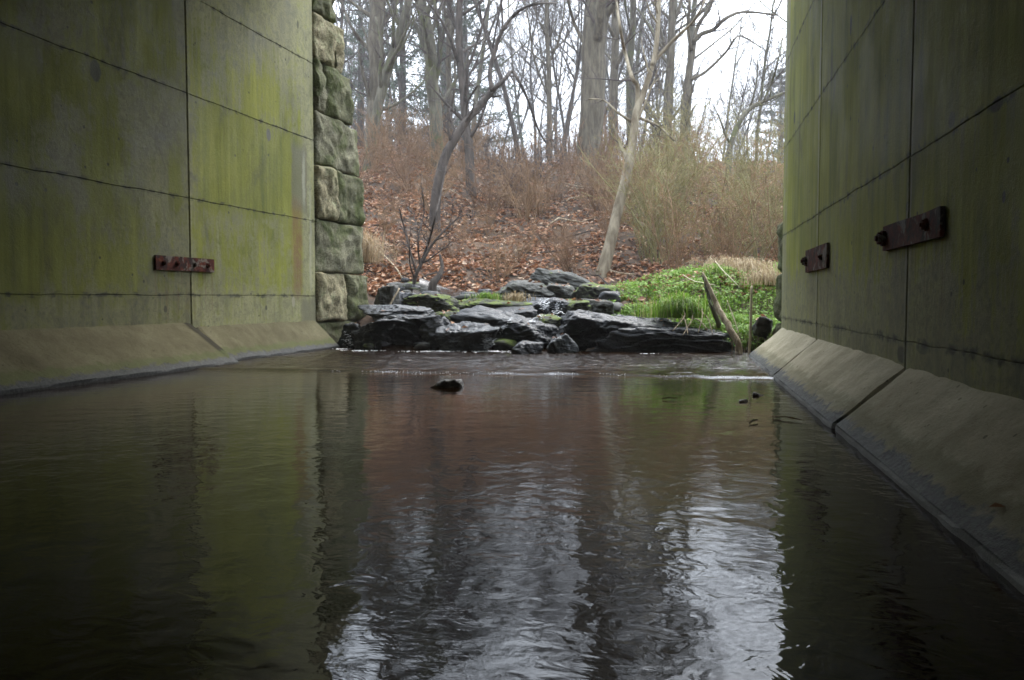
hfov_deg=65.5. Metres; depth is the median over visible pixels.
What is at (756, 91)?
tree
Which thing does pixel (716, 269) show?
grass tuft
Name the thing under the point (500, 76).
tree
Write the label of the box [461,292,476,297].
cobble
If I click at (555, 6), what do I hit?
tree
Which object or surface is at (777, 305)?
stone wall
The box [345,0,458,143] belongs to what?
pine tree
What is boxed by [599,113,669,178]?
shrub
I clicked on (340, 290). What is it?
stone wall
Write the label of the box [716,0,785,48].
tree
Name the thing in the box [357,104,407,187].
shrub
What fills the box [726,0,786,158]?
tree
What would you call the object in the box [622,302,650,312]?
grass tuft
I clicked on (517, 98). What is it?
tree
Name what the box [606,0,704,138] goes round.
tree
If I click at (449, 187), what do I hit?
shrub
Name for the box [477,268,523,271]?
fallen branch
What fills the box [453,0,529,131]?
tree
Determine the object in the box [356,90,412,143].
shrub
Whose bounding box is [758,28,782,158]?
tree
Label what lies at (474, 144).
shrub
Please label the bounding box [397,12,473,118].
tree
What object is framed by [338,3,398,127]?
tree
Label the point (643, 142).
shrub
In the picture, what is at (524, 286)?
rock
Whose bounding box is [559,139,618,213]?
shrub
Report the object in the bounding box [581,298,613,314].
rock
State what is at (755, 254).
shrub
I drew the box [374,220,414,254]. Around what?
shrub
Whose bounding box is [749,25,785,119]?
tree
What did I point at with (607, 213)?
shrub
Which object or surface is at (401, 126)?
shrub
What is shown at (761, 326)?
rock
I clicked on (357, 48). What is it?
tree
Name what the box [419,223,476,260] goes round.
shrub
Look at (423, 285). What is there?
cobble
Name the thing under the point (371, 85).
tree
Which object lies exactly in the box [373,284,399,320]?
rock
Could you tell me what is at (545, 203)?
shrub
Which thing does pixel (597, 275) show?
fallen branch
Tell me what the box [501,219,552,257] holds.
shrub
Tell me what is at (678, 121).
shrub
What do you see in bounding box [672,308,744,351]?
exposed roots
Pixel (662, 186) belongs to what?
shrub
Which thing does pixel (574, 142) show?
shrub
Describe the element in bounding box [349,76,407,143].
shrub
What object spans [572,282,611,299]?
rock
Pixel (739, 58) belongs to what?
tree
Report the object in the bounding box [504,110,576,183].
shrub
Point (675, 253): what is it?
shrub
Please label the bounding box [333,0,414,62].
tree
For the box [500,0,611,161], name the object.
tree
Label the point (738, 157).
shrub
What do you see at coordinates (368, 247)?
dry grass
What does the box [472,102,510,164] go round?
shrub
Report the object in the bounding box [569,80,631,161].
shrub
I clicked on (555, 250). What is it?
fallen branch
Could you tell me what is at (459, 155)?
shrub
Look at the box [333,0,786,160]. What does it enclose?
sky
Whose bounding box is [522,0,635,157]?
tree
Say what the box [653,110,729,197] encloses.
shrub
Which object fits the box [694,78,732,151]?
tree
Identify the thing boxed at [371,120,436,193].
shrub
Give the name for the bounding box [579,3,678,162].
tree
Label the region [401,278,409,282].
cobble
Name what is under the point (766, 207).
shrub
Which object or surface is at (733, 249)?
shrub
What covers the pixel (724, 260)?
dry grass
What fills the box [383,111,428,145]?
shrub
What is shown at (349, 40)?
tree
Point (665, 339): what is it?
rock
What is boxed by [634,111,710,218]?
shrub
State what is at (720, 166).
shrub
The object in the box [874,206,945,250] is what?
steel plate
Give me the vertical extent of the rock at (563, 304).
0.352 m
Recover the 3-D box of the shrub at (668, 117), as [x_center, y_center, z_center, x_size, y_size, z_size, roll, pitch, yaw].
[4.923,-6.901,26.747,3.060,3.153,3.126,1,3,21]
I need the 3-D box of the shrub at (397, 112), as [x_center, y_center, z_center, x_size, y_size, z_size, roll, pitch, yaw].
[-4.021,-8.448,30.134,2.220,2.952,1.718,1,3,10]
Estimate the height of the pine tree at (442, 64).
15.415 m
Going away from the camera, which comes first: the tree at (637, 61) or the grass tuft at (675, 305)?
the grass tuft at (675, 305)
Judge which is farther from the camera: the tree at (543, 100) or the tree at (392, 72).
the tree at (543, 100)
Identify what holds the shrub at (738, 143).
on the ground at (367, 319)
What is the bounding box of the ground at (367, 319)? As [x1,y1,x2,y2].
[350,147,783,351]
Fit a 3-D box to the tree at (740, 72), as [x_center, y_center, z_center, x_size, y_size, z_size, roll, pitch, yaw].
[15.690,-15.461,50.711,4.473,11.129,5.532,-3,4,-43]
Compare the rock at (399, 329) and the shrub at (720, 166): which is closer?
the rock at (399, 329)
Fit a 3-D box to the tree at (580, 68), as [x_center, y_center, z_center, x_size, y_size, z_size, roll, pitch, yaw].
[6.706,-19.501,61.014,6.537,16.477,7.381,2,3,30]
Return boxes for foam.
[332,295,759,378]
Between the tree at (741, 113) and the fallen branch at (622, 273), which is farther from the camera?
the tree at (741, 113)
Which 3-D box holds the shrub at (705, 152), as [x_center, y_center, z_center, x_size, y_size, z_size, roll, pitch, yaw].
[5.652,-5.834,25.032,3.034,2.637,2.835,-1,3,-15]
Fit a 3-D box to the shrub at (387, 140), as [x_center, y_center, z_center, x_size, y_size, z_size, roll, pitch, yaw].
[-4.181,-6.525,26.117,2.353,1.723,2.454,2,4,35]
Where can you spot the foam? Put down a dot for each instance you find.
(489, 344)
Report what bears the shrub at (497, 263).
on the ground at (367, 319)
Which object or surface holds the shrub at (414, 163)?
on the ground at (367, 319)
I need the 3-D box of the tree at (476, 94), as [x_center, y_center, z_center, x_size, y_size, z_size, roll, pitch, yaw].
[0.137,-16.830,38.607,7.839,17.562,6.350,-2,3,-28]
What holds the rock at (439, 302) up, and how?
on the ground at (367, 319)
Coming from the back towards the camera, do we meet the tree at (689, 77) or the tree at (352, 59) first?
the tree at (352, 59)
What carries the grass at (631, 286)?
on the ground at (367, 319)
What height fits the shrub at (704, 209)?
2.678 m
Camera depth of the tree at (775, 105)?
53.28 m
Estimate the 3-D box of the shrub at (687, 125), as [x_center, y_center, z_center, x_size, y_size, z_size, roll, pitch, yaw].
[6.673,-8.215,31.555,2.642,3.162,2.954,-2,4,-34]
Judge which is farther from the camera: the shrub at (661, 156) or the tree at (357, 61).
the tree at (357, 61)
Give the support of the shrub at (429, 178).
on the ground at (367, 319)
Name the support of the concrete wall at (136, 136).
on the ground at (367, 319)
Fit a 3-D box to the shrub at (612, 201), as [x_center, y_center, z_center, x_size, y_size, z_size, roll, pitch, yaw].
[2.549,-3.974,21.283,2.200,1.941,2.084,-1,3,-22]
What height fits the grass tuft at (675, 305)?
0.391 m
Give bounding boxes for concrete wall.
[0,0,339,394]
[749,0,1023,594]
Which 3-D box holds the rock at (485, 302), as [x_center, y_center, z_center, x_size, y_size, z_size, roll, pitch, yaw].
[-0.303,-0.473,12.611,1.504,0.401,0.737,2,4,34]
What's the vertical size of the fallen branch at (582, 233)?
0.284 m
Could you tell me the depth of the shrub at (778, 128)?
25.28 m
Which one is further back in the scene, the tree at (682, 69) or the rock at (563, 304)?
the tree at (682, 69)
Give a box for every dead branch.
[702,272,742,353]
[702,275,720,327]
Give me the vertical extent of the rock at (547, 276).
0.552 m
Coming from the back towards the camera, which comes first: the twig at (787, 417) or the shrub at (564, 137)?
the shrub at (564, 137)
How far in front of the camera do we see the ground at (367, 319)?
18.76 m
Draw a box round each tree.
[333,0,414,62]
[334,0,412,90]
[334,3,406,145]
[334,4,416,113]
[335,0,417,145]
[338,3,367,75]
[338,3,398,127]
[339,0,400,147]
[343,0,417,144]
[343,29,365,127]
[344,6,407,126]
[344,21,391,127]
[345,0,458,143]
[348,0,416,142]
[362,0,448,171]
[392,1,513,149]
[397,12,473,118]
[398,0,495,168]
[399,0,465,138]
[399,0,475,75]
[408,60,457,124]
[409,0,531,150]
[412,1,494,141]
[413,0,497,197]
[429,0,556,232]
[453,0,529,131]
[454,44,538,143]
[470,0,537,160]
[471,0,577,156]
[472,0,521,160]
[472,0,575,149]
[482,21,555,159]
[484,0,585,161]
[488,0,574,161]
[489,0,579,160]
[493,0,580,127]
[496,81,554,151]
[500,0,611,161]
[512,0,575,159]
[514,0,585,162]
[515,0,623,81]
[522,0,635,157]
[524,40,580,156]
[539,92,574,156]
[550,0,624,124]
[551,8,625,127]
[555,1,650,130]
[560,0,627,187]
[565,44,624,141]
[571,0,668,122]
[573,0,698,138]
[576,7,667,127]
[577,0,729,277]
[578,0,726,107]
[579,0,697,134]
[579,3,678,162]
[605,0,728,160]
[606,0,694,131]
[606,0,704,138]
[618,15,676,139]
[620,86,649,158]
[621,0,723,159]
[622,7,703,136]
[623,0,635,145]
[627,0,771,127]
[628,0,708,155]
[640,53,684,136]
[645,4,721,146]
[662,0,778,168]
[691,35,732,145]
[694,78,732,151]
[703,0,783,161]
[703,2,779,159]
[706,33,785,223]
[712,38,784,159]
[715,8,785,156]
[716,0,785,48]
[717,60,775,154]
[719,110,745,158]
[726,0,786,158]
[726,82,760,158]
[729,88,757,158]
[736,68,785,163]
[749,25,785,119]
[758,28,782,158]
[761,58,785,142]
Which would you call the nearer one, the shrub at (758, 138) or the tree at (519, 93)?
the shrub at (758, 138)
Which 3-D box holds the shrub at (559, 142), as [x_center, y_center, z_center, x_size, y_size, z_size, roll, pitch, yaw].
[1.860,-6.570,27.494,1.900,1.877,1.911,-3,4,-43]
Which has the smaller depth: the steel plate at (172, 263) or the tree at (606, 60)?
the steel plate at (172, 263)
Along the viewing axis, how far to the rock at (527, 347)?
10.02 m
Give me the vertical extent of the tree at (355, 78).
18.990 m
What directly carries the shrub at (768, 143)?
on the ground at (367, 319)
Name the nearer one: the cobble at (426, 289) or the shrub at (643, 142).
the cobble at (426, 289)
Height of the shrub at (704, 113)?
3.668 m
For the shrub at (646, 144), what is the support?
on the ground at (367, 319)
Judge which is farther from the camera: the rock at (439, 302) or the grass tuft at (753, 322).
the rock at (439, 302)
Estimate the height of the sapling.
2.910 m
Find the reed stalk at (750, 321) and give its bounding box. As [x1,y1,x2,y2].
[748,285,752,353]
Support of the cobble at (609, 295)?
on the ground at (367, 319)
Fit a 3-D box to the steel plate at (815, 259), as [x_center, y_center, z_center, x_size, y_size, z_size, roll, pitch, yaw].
[2.623,-0.708,6.936,0.076,0.205,1.138,1,3,12]
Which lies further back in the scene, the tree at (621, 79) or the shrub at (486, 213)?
the tree at (621, 79)
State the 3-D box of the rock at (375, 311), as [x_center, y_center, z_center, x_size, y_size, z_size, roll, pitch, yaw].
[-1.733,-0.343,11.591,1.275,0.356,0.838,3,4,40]
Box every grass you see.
[362,226,402,262]
[605,260,779,350]
[681,253,761,270]
[701,264,781,284]
[705,256,777,274]
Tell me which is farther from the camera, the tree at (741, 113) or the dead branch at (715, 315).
the tree at (741, 113)
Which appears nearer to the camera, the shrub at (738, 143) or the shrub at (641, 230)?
the shrub at (641, 230)
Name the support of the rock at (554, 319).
on the rock at (518, 329)
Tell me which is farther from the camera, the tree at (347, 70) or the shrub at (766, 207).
the tree at (347, 70)
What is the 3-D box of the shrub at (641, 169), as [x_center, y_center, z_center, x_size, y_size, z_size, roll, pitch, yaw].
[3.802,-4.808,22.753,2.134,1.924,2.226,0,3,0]
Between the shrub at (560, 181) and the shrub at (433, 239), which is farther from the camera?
the shrub at (560, 181)
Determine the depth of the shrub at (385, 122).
28.92 m
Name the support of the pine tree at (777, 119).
on the ground at (367, 319)
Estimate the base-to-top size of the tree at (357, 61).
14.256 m
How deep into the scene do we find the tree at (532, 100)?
51.06 m
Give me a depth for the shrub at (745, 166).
19.23 m
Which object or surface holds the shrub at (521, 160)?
on the ground at (367, 319)
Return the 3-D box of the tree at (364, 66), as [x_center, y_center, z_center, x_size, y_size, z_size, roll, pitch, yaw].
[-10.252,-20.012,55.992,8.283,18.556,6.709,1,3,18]
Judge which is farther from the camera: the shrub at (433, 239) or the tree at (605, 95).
the tree at (605, 95)
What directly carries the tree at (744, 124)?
on the ground at (367, 319)
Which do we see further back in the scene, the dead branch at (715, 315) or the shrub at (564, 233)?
the shrub at (564, 233)
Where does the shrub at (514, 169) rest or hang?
on the ground at (367, 319)
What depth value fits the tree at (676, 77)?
60.49 m
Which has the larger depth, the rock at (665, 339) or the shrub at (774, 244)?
the shrub at (774, 244)
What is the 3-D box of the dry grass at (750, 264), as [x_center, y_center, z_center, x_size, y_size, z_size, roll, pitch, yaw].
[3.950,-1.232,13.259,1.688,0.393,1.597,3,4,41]
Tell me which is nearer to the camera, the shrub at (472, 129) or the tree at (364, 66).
the shrub at (472, 129)
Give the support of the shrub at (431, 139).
on the ground at (367, 319)
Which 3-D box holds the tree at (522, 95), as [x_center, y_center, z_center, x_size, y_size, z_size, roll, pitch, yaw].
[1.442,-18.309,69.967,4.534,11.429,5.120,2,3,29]
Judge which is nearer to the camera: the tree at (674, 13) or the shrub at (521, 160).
the shrub at (521, 160)
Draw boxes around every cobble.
[362,343,374,349]
[375,341,391,349]
[386,282,402,286]
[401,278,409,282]
[403,283,411,289]
[408,287,421,290]
[413,342,430,349]
[416,283,427,287]
[419,291,439,293]
[420,287,440,292]
[455,294,470,299]
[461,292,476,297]
[477,289,492,292]
[492,338,517,348]
[598,284,619,290]
[598,291,620,302]
[613,302,622,313]
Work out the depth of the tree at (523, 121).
65.19 m
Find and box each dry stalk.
[715,261,738,286]
[727,300,738,333]
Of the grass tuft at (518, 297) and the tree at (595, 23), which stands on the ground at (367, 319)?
the tree at (595, 23)
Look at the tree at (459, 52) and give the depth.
23.76 m
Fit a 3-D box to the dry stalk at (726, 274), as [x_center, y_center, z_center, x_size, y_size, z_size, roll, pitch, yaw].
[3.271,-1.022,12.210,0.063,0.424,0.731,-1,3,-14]
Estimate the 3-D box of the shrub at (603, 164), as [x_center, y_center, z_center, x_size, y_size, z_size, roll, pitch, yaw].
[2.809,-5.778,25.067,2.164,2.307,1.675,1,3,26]
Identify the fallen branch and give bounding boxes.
[384,255,401,277]
[422,269,451,277]
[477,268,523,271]
[523,245,591,253]
[547,217,594,225]
[555,230,602,239]
[585,266,608,284]
[610,269,634,274]
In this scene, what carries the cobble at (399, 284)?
on the ground at (367, 319)
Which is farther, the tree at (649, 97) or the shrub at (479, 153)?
the tree at (649, 97)
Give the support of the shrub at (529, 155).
on the ground at (367, 319)
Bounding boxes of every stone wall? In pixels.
[312,0,368,342]
[772,222,782,334]
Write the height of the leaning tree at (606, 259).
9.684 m
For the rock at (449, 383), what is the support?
in the stream water at (360, 515)
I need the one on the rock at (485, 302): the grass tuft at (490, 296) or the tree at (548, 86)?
the grass tuft at (490, 296)
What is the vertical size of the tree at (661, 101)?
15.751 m
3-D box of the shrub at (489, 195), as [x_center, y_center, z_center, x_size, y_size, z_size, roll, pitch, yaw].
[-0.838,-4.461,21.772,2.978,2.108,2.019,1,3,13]
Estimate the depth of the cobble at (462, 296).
14.09 m
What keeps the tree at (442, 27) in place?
on the ground at (367, 319)
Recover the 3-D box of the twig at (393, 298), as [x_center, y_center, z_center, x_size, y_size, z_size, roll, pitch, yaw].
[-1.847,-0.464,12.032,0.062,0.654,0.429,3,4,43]
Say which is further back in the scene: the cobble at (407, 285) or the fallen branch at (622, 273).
the fallen branch at (622, 273)
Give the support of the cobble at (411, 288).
on the ground at (367, 319)
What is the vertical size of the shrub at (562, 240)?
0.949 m
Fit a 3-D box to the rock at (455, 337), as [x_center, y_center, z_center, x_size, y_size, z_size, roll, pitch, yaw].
[-0.577,0.018,10.652,0.941,0.536,0.539,1,3,21]
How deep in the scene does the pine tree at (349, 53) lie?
47.06 m
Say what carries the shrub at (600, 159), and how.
on the ground at (367, 319)
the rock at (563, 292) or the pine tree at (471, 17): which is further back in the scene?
the pine tree at (471, 17)
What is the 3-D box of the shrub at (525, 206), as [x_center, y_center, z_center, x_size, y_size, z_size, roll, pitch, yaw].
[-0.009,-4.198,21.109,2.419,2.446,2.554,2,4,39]
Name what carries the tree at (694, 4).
on the ground at (367, 319)
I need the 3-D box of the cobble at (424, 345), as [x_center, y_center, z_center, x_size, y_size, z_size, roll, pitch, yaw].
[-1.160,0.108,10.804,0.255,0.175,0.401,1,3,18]
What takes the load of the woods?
on the ground at (367, 319)
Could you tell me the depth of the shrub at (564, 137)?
28.37 m
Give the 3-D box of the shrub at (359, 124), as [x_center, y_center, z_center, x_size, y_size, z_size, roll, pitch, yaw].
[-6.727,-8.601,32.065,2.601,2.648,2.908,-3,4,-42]
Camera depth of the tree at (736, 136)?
68.30 m
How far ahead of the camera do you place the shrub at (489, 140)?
31.02 m
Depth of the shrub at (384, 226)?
17.40 m
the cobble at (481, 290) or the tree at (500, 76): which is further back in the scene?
the tree at (500, 76)
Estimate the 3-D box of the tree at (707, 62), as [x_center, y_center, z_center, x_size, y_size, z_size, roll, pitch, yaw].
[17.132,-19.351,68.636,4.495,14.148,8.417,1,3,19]
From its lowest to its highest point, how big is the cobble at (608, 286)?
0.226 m
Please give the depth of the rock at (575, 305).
11.93 m
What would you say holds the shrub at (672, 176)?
on the ground at (367, 319)
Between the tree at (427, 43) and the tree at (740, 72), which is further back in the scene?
the tree at (740, 72)
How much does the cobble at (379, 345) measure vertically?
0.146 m
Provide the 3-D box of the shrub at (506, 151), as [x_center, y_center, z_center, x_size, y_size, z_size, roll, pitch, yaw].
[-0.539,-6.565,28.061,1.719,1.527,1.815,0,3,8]
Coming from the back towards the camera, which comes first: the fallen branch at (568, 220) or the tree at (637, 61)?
the tree at (637, 61)
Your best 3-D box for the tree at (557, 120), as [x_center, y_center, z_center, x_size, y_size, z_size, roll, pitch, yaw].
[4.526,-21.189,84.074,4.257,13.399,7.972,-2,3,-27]
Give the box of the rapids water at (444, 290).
[381,278,546,350]
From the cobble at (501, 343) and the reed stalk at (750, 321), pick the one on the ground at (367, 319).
the cobble at (501, 343)
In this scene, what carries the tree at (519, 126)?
on the ground at (367, 319)
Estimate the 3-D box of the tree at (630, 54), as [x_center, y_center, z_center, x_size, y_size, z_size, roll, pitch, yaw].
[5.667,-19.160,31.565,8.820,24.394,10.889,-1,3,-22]
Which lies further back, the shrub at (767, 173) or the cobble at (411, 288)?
the shrub at (767, 173)
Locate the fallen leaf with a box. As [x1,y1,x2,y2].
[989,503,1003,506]
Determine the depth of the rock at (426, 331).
10.76 m
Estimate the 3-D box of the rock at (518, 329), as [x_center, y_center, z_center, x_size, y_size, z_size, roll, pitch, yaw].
[-0.085,-0.079,11.093,1.575,0.806,0.720,1,3,23]
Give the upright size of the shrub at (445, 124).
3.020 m
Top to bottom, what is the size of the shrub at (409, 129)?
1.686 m
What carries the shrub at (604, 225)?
on the ground at (367, 319)
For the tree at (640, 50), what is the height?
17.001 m
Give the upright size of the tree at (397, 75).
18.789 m
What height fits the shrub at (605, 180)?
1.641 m
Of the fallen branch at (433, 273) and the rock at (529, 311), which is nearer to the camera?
the rock at (529, 311)
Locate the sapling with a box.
[394,153,474,284]
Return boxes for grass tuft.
[465,291,502,299]
[503,291,535,301]
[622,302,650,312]
[637,291,728,318]
[695,264,736,275]
[724,311,755,324]
[743,314,780,328]
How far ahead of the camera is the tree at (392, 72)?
60.14 m
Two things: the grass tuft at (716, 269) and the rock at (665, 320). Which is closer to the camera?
the rock at (665, 320)
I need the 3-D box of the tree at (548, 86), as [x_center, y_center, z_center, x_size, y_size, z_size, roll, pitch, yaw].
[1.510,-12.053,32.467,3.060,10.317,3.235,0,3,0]
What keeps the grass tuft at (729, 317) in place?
on the ground at (367, 319)
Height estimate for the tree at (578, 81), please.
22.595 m
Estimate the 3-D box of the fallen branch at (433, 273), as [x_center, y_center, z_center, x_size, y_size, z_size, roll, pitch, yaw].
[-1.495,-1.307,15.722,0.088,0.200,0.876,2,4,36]
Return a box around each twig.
[389,288,399,304]
[772,416,801,419]
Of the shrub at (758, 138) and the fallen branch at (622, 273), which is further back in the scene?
the shrub at (758, 138)
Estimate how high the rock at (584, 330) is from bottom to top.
1.008 m
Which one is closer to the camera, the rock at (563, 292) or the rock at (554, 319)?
the rock at (554, 319)
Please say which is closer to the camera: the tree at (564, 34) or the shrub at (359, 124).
the shrub at (359, 124)
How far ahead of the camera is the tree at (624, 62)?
44.31 m
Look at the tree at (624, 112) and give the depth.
75.72 m
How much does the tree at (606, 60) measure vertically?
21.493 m
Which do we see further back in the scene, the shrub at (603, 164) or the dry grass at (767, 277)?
the shrub at (603, 164)
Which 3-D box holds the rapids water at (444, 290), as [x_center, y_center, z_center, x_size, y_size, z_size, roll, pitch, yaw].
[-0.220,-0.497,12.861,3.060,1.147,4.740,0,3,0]
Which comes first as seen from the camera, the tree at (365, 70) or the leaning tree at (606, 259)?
the leaning tree at (606, 259)
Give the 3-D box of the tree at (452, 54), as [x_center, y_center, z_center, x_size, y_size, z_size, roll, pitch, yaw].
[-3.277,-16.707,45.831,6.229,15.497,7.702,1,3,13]
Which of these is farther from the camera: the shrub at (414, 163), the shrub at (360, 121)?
the shrub at (360, 121)
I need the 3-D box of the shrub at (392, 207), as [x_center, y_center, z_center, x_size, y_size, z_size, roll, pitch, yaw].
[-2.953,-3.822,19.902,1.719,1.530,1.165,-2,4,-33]
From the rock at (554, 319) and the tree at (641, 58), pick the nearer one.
the rock at (554, 319)
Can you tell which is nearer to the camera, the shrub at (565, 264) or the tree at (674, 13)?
the shrub at (565, 264)
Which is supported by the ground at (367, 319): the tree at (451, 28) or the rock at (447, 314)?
the tree at (451, 28)
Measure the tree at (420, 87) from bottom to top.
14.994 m
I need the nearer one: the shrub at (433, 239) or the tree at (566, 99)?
the shrub at (433, 239)
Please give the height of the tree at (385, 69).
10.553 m
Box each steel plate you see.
[154,255,213,271]
[800,243,829,272]
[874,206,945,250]
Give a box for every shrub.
[347,101,366,146]
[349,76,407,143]
[351,102,380,145]
[353,89,408,173]
[355,110,424,163]
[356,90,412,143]
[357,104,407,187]
[359,92,407,148]
[359,156,419,213]
[367,200,402,234]
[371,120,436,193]
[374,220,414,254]
[381,119,434,177]
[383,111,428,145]
[386,107,450,156]
[387,89,428,146]
[390,115,428,152]
[398,100,473,168]
[398,167,464,210]
[401,91,459,142]
[405,103,487,169]
[405,148,459,197]
[406,110,502,180]
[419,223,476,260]
[424,219,446,245]
[433,141,529,212]
[443,204,482,241]
[449,128,541,208]
[453,113,486,153]
[455,99,506,157]
[457,213,550,281]
[469,195,501,227]
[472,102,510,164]
[472,115,522,178]
[478,127,545,179]
[479,130,517,171]
[484,141,537,197]
[485,114,550,191]
[487,130,561,221]
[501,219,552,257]
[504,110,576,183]
[508,152,588,216]
[523,141,593,200]
[528,210,588,273]
[534,126,576,173]
[538,217,586,256]
[543,104,623,178]
[544,218,576,246]
[545,110,607,170]
[555,124,642,200]
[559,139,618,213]
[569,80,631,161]
[570,121,626,191]
[574,153,642,202]
[576,79,728,264]
[578,154,653,223]
[579,200,631,238]
[583,146,748,269]
[583,198,636,229]
[590,124,723,260]
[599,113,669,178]
[603,127,730,237]
[603,128,655,167]
[609,131,690,195]
[610,89,690,215]
[610,137,681,203]
[616,94,704,171]
[616,118,709,244]
[626,122,656,158]
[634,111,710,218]
[638,106,783,256]
[642,88,713,158]
[643,97,701,154]
[648,162,783,261]
[650,106,702,155]
[651,83,697,175]
[651,84,753,181]
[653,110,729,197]
[654,134,772,255]
[678,119,740,191]
[690,136,783,263]
[701,101,782,230]
[704,87,784,187]
[706,118,783,244]
[714,160,782,250]
[725,164,782,261]
[728,109,783,235]
[740,110,783,223]
[748,100,784,175]
[763,108,784,140]
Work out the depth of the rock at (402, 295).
12.64 m
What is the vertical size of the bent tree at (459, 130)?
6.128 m
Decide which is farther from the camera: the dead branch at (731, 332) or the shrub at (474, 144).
the shrub at (474, 144)
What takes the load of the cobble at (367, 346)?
in the stream water at (360, 515)
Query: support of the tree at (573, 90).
on the ground at (367, 319)
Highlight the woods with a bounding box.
[352,76,783,163]
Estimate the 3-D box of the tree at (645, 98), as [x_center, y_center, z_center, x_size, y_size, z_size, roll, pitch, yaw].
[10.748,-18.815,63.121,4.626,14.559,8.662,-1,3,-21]
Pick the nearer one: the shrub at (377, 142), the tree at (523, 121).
the shrub at (377, 142)
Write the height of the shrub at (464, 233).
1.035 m
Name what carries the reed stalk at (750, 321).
in the stream water at (360, 515)
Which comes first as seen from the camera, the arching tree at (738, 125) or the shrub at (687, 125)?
the arching tree at (738, 125)
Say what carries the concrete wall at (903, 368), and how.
on the ground at (367, 319)
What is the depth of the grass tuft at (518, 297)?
12.58 m
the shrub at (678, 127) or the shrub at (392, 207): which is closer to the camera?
the shrub at (392, 207)
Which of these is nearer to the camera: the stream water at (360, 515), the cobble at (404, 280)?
the stream water at (360, 515)
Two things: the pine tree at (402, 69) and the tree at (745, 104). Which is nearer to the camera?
the pine tree at (402, 69)
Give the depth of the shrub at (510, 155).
26.39 m
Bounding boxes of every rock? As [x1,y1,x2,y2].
[337,322,360,347]
[351,314,442,349]
[358,304,434,318]
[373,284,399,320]
[399,291,415,304]
[401,293,461,311]
[419,315,450,349]
[430,379,463,387]
[433,321,499,351]
[435,311,459,322]
[449,305,558,347]
[459,298,532,308]
[496,305,537,317]
[498,280,555,300]
[510,340,542,353]
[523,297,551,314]
[528,268,589,290]
[531,314,561,324]
[543,297,570,316]
[546,309,680,350]
[547,283,574,298]
[547,333,578,352]
[562,299,591,315]
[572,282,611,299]
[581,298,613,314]
[586,326,734,352]
[646,317,671,322]
[752,316,772,338]
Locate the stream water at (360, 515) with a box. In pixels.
[0,347,1023,679]
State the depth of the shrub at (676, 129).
25.55 m
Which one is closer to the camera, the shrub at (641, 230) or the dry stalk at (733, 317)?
the dry stalk at (733, 317)
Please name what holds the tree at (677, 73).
on the ground at (367, 319)
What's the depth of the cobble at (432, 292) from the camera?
13.95 m
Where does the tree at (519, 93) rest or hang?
on the ground at (367, 319)
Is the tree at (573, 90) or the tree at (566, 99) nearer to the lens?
the tree at (573, 90)
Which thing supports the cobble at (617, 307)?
on the ground at (367, 319)
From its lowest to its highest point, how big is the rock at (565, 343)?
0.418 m
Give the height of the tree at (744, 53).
8.595 m
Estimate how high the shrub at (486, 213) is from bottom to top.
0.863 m
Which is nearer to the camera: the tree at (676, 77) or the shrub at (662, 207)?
the shrub at (662, 207)
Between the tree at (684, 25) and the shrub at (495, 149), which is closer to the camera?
the shrub at (495, 149)
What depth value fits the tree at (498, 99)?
62.80 m
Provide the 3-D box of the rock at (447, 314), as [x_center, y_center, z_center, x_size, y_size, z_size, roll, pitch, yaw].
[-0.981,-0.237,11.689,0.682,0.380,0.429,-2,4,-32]
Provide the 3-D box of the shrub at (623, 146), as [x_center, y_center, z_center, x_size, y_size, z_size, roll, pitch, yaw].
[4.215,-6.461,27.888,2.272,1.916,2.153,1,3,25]
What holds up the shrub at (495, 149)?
on the ground at (367, 319)

